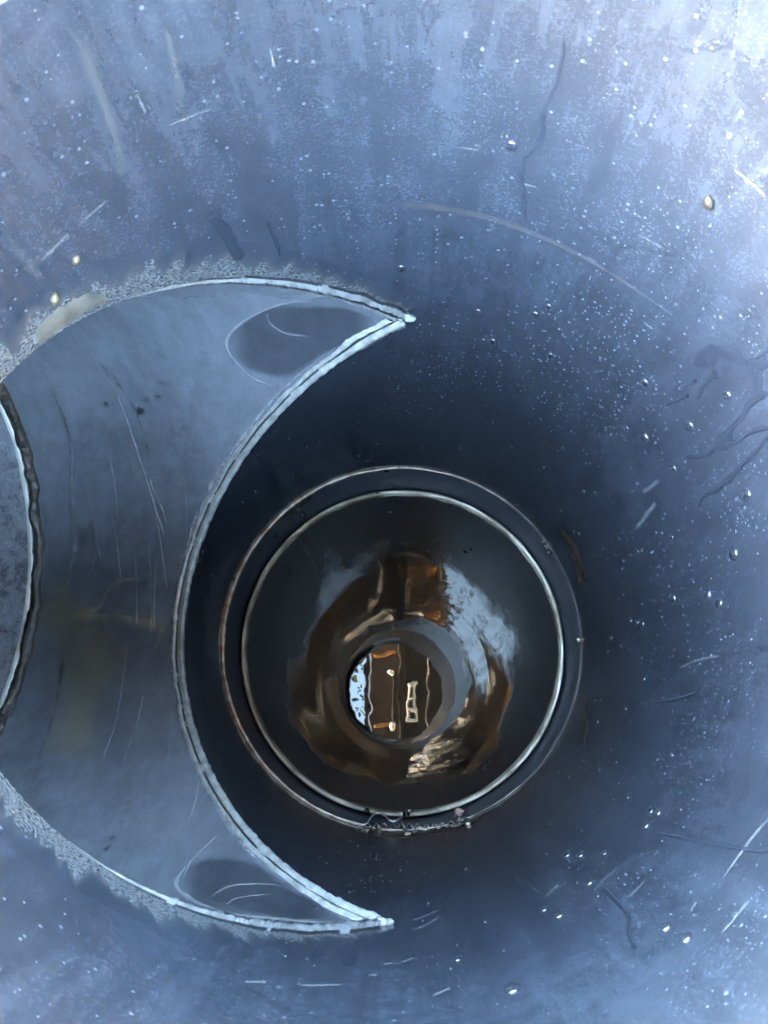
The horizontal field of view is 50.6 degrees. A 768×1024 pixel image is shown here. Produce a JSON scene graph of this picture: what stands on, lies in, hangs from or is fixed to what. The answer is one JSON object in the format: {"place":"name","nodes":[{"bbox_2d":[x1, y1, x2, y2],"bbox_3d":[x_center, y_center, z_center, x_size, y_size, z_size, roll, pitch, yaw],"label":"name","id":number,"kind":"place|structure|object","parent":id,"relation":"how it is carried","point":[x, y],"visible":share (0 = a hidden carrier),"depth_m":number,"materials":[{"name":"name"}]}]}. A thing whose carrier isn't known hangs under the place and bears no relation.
{"place":"outdoors","nodes":[
{"label":"outdoors","id":0,"kind":"place"},
{"bbox_3d":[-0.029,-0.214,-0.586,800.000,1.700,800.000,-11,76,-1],"label":"ground","id":1,"kind":"structure","parent":0,"visible":0},
{"bbox_2d":[0,0,767,1023],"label":"drain pipe","id":2,"kind":"object","parent":1,"relation":"on","point":[348,154],"visible":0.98,"depth_m":0.50,"materials":[{"name":"grey metal"}]},
{"bbox_2d":[41,503,50,514],"bbox_3d":[-0.316,-0.003,0.758,0.009,0.006,0.010,-2,76,1],"label":"water drop","id":3,"kind":"object","parent":2,"relation":"attached to","point":[45,508],"visible":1,"depth_m":0.76,"materials":[{"name":"white"}]},
{"bbox_2d":[50,292,58,305],"bbox_3d":[-0.159,-0.102,0.391,0.005,0.005,0.005,-11,76,-1],"label":"grit","id":4,"kind":"object","parent":2,"relation":"on","point":[54,299],"visible":1,"depth_m":0.39,"materials":[{"name":"beige stone"}]},
{"bbox_2d":[72,255,79,264],"bbox_3d":[-0.146,-0.120,0.385,0.004,0.004,0.004,-11,76,-1],"label":"grit","id":5,"kind":"object","parent":2,"relation":"on","point":[75,259],"visible":1,"depth_m":0.38,"materials":[{"name":"beige stone"}]},
{"bbox_2d":[102,401,108,407],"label":"water drop","id":6,"kind":"object","parent":2,"relation":"attached to","point":[105,404],"visible":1,"depth_m":0.70,"materials":[{"name":"white"}]},
{"bbox_2d":[103,845,111,851],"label":"water drop","id":7,"kind":"object","parent":2,"relation":"attached to","point":[107,848],"visible":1,"depth_m":0.59,"materials":[{"name":"white"}]},
{"bbox_2d":[136,406,144,414],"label":"water drop","id":8,"kind":"object","parent":2,"relation":"attached to","point":[140,410],"visible":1,"depth_m":0.70,"materials":[{"name":"white"}]},
{"bbox_2d":[141,579,146,585],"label":"water drop","id":9,"kind":"object","parent":2,"relation":"attached to","point":[143,582],"visible":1,"depth_m":0.76,"materials":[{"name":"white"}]},
{"bbox_2d":[141,395,147,400],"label":"water drop","id":10,"kind":"object","parent":2,"relation":"attached to","point":[144,398],"visible":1,"depth_m":0.69,"materials":[{"name":"white"}]},
{"bbox_2d":[173,565,179,573],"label":"water drop","id":11,"kind":"object","parent":2,"relation":"attached to","point":[176,568],"visible":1,"depth_m":0.75,"materials":[{"name":"white"}]},
{"bbox_2d":[206,208,244,261],"bbox_3d":[-0.087,-0.151,0.446,0.013,0.051,0.004,-11,76,-1],"label":"water trickle","id":12,"kind":"object","parent":2,"relation":"attached to","point":[225,232],"visible":1,"depth_m":0.44,"materials":[{"name":"liquid"}]},
{"bbox_2d":[267,221,280,256],"bbox_3d":[-0.063,-0.156,0.465,0.004,0.037,0.001,-11,76,-1],"label":"water trickle","id":13,"kind":"object","parent":2,"relation":"attached to","point":[271,230],"visible":1,"depth_m":0.46,"materials":[{"name":"clear liquid"}]},
{"bbox_2d":[339,941,359,965],"bbox_3d":[-0.018,0.233,0.428,0.010,0.043,0.003,-11,76,-1],"label":"water trickle","id":14,"kind":"object","parent":2,"relation":"attached to","point":[349,953],"visible":1,"depth_m":0.43,"materials":[{"name":"blue liquid"}]},
{"bbox_2d":[397,266,405,272],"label":"water drop","id":15,"kind":"object","parent":2,"relation":"attached to","point":[401,269],"visible":1,"depth_m":0.52,"materials":[{"name":"black"}]},
{"bbox_2d":[324,592,487,760],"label":"water","id":16,"kind":"structure","parent":2,"relation":"in","point":[405,676],"depth_m":1.88,"materials":[{"name":"black liquid"}]},
{"bbox_2d":[452,955,462,960],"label":"water drop","id":17,"kind":"object","parent":2,"relation":"attached to","point":[457,957],"visible":1,"depth_m":0.41,"materials":[{"name":"black"}]},
{"bbox_2d":[474,309,481,314],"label":"water drop","id":18,"kind":"object","parent":2,"relation":"attached to","point":[477,312],"visible":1,"depth_m":0.56,"materials":[{"name":"black"}]},
{"bbox_2d":[488,339,496,344],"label":"water drop","id":19,"kind":"object","parent":2,"relation":"attached to","point":[492,341],"visible":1,"depth_m":0.59,"materials":[{"name":"black"}]},
{"bbox_2d":[505,141,516,151],"bbox_3d":[0.061,-0.176,0.391,0.006,0.007,0.002,15,77,5],"label":"water drop","id":20,"kind":"object","parent":2,"relation":"attached to","point":[510,146],"visible":1,"depth_m":0.39,"materials":[{"name":"clear liquid"}]},
{"bbox_2d":[503,982,520,993],"bbox_3d":[0.056,0.209,0.357,0.008,0.011,0.002,-16,77,-2],"label":"water drop","id":21,"kind":"object","parent":2,"relation":"attached to","point":[511,987],"visible":1,"depth_m":0.35,"materials":[{"name":"black"}]},
{"bbox_2d":[268,0,767,1022],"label":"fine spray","id":22,"kind":"object","parent":2,"relation":"attached to","point":[594,556],"visible":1,"depth_m":0.47,"materials":[{"name":"liquid"}]},
{"bbox_2d":[515,876,539,893],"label":"water trickle","id":23,"kind":"object","parent":2,"relation":"attached to","point":[526,884],"visible":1,"depth_m":0.51,"materials":[{"name":"liquid"}]},
{"bbox_2d":[531,311,538,317],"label":"water drop","id":24,"kind":"object","parent":2,"relation":"attached to","point":[535,314],"visible":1,"depth_m":0.53,"materials":[{"name":"black"}]},
{"bbox_2d":[518,40,564,224],"bbox_3d":[0.071,-0.174,0.384,0.010,0.126,0.006,-12,76,-1],"label":"water trickle","id":25,"kind":"object","parent":2,"relation":"attached to","point":[529,150],"visible":1,"depth_m":0.38,"materials":[{"name":"clear liquid"}]},
{"bbox_2d":[540,906,547,911],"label":"water drop","id":26,"kind":"object","parent":2,"relation":"attached to","point":[543,908],"visible":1,"depth_m":0.45,"materials":[{"name":"black"}]},
{"bbox_2d":[544,304,551,310],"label":"water drop","id":27,"kind":"object","parent":2,"relation":"attached to","point":[548,307],"visible":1,"depth_m":0.51,"materials":[{"name":"black"}]},
{"bbox_2d":[546,353,553,359],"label":"water drop","id":28,"kind":"object","parent":2,"relation":"attached to","point":[550,356],"visible":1,"depth_m":0.57,"materials":[{"name":"black"}]},
{"bbox_2d":[552,910,564,918],"bbox_3d":[0.092,0.213,0.431,0.007,0.008,0.002,-25,77,-4],"label":"water drop","id":29,"kind":"object","parent":2,"relation":"attached to","point":[558,914],"visible":1,"depth_m":0.43,"materials":[{"name":"black"}]},
{"bbox_2d":[562,851,570,857],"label":"water drop","id":30,"kind":"object","parent":2,"relation":"attached to","point":[566,854],"visible":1,"depth_m":0.53,"materials":[{"name":"black"}]},
{"bbox_2d":[576,851,584,857],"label":"water drop","id":31,"kind":"object","parent":2,"relation":"attached to","point":[580,854],"visible":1,"depth_m":0.51,"materials":[{"name":"black"}]},
{"bbox_2d":[584,878,593,885],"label":"water drop","id":32,"kind":"object","parent":2,"relation":"attached to","point":[589,881],"visible":1,"depth_m":0.45,"materials":[{"name":"black"}]},
{"bbox_2d":[601,886,636,947],"bbox_3d":[0.111,0.192,0.388,0.010,0.096,0.004,-11,76,-1],"label":"water trickle","id":33,"kind":"object","parent":2,"relation":"attached to","point":[632,942],"visible":1,"depth_m":0.38,"materials":[{"name":"liquid"}]},
{"bbox_2d":[634,618,637,626],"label":"water drop","id":34,"kind":"object","parent":2,"relation":"attached to","point":[636,622],"visible":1,"depth_m":0.68,"materials":[{"name":"black"}]},
{"bbox_2d":[639,619,643,628],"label":"water drop","id":35,"kind":"object","parent":2,"relation":"attached to","point":[641,623],"visible":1,"depth_m":0.66,"materials":[{"name":"black"}]},
{"bbox_2d":[640,378,647,386],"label":"water drop","id":36,"kind":"object","parent":2,"relation":"attached to","point":[644,382],"visible":1,"depth_m":0.50,"materials":[{"name":"black"}]},
{"bbox_2d":[640,432,648,442],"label":"water drop","id":37,"kind":"object","parent":2,"relation":"attached to","point":[644,437],"visible":1,"depth_m":0.55,"materials":[{"name":"black"}]},
{"bbox_2d":[641,821,649,829],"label":"water drop","id":38,"kind":"object","parent":2,"relation":"attached to","point":[645,824],"visible":1,"depth_m":0.46,"materials":[{"name":"black"}]},
{"bbox_2d":[646,806,653,814],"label":"water drop","id":39,"kind":"object","parent":2,"relation":"attached to","point":[649,810],"visible":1,"depth_m":0.47,"materials":[{"name":"black"}]},
{"bbox_2d":[654,808,660,816],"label":"water drop","id":40,"kind":"object","parent":2,"relation":"attached to","point":[657,812],"visible":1,"depth_m":0.46,"materials":[{"name":"black"}]},
{"bbox_2d":[658,921,670,932],"bbox_3d":[0.118,0.175,0.342,0.006,0.007,0.002,-35,78,-6],"label":"water drop","id":41,"kind":"object","parent":2,"relation":"attached to","point":[664,926],"visible":1,"depth_m":0.34,"materials":[{"name":"black"}]},
{"bbox_2d":[640,692,696,704],"bbox_3d":[0.196,0.131,0.567,0.005,0.124,0.007,-11,76,-1],"label":"water trickle","id":42,"kind":"object","parent":2,"relation":"attached to","point":[671,700],"visible":1,"depth_m":0.56,"materials":[{"name":"blue liquid"}]},
{"bbox_2d":[670,593,674,603],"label":"water drop","id":43,"kind":"object","parent":2,"relation":"attached to","point":[672,598],"visible":1,"depth_m":0.58,"materials":[{"name":"black"}]},
{"bbox_2d":[670,464,675,472],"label":"water drop","id":44,"kind":"object","parent":2,"relation":"attached to","point":[672,468],"visible":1,"depth_m":0.53,"materials":[{"name":"black"}]},
{"bbox_2d":[665,393,687,405],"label":"water trickle","id":45,"kind":"object","parent":2,"relation":"attached to","point":[685,395],"visible":1,"depth_m":0.48,"materials":[{"name":"clear liquid"}]},
{"bbox_2d":[678,932,690,943],"bbox_3d":[0.119,0.169,0.322,0.006,0.008,0.002,-36,78,-7],"label":"water drop","id":46,"kind":"object","parent":2,"relation":"attached to","point":[683,937],"visible":1,"depth_m":0.32,"materials":[{"name":"black"}]},
{"bbox_2d":[680,379,695,387],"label":"water trickle","id":47,"kind":"object","parent":2,"relation":"attached to","point":[692,382],"visible":1,"depth_m":0.46,"materials":[{"name":"clear liquid"}]},
{"bbox_2d":[684,421,692,431],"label":"water drop","id":48,"kind":"object","parent":2,"relation":"attached to","point":[688,425],"visible":1,"depth_m":0.48,"materials":[{"name":"black"}]},
{"bbox_2d":[704,588,709,600],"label":"water drop","id":49,"kind":"object","parent":2,"relation":"attached to","point":[706,594],"visible":1,"depth_m":0.51,"materials":[{"name":"black"}]},
{"bbox_2d":[696,367,719,399],"bbox_3d":[0.176,-0.070,0.445,0.003,0.036,0.006,-12,76,0],"label":"water trickle","id":50,"kind":"object","parent":2,"relation":"attached to","point":[713,374],"visible":1,"depth_m":0.44,"materials":[{"name":"liquid"}]},
{"bbox_2d":[703,195,714,209],"bbox_3d":[0.141,-0.134,0.352,0.005,0.006,0.005,-12,76,-1],"label":"grit","id":51,"kind":"object","parent":2,"relation":"attached to","point":[708,202],"visible":1,"depth_m":0.35,"materials":[{"name":"stone"}]},
{"bbox_2d":[658,832,766,852],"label":"water trickle","id":52,"kind":"object","parent":2,"relation":"attached to","point":[722,845],"visible":1,"depth_m":0.37,"materials":[{"name":"blue liquid"}]},
{"bbox_2d":[714,597,721,609],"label":"water drop","id":53,"kind":"object","parent":2,"relation":"attached to","point":[717,603],"visible":1,"depth_m":0.50,"materials":[{"name":"black"}]},
{"bbox_2d":[685,390,767,458],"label":"water trickle","id":54,"kind":"object","parent":2,"relation":"attached to","point":[723,438],"visible":1,"depth_m":0.45,"materials":[{"name":"liquid"}]},
{"bbox_2d":[722,390,730,400],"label":"water drop","id":55,"kind":"object","parent":2,"relation":"attached to","point":[726,395],"visible":1,"depth_m":0.43,"materials":[{"name":"black"}]},
{"bbox_2d":[693,343,767,379],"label":"water trickle","id":56,"kind":"object","parent":2,"relation":"attached to","point":[728,358],"visible":1,"depth_m":0.41,"materials":[{"name":"clear liquid"}]},
{"bbox_2d":[728,547,736,560],"bbox_3d":[0.203,0.024,0.474,0.003,0.011,0.008,-4,76,0],"label":"water drop","id":57,"kind":"object","parent":2,"relation":"attached to","point":[732,552],"visible":1,"depth_m":0.47,"materials":[{"name":"black"}]},
{"bbox_2d":[698,437,767,506],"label":"water trickle","id":58,"kind":"object","parent":2,"relation":"attached to","point":[725,481],"visible":1,"depth_m":0.46,"materials":[{"name":"liquid"}]},
{"bbox_2d":[725,426,766,445],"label":"water trickle","id":59,"kind":"object","parent":2,"relation":"attached to","point":[750,432],"visible":1,"depth_m":0.43,"materials":[{"name":"blue liquid"}]},
{"bbox_2d":[742,489,750,500],"bbox_3d":[0.199,-0.009,0.446,0.002,0.009,0.007,-12,76,0],"label":"water drop","id":60,"kind":"object","parent":2,"relation":"attached to","point":[746,495],"visible":1,"depth_m":0.44,"materials":[{"name":"black"}]},
{"bbox_2d":[748,366,762,403],"bbox_3d":[0.183,-0.064,0.402,0.004,0.027,0.014,-12,76,-1],"label":"water trickle","id":61,"kind":"object","parent":2,"relation":"attached to","point":[756,379],"visible":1,"depth_m":0.40,"materials":[{"name":"clear liquid"}]},
{"bbox_2d":[754,348,767,359],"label":"water trickle","id":62,"kind":"object","parent":2,"relation":"attached to","point":[759,355],"visible":1,"depth_m":0.39,"materials":[{"name":"liquid"}]}
]}

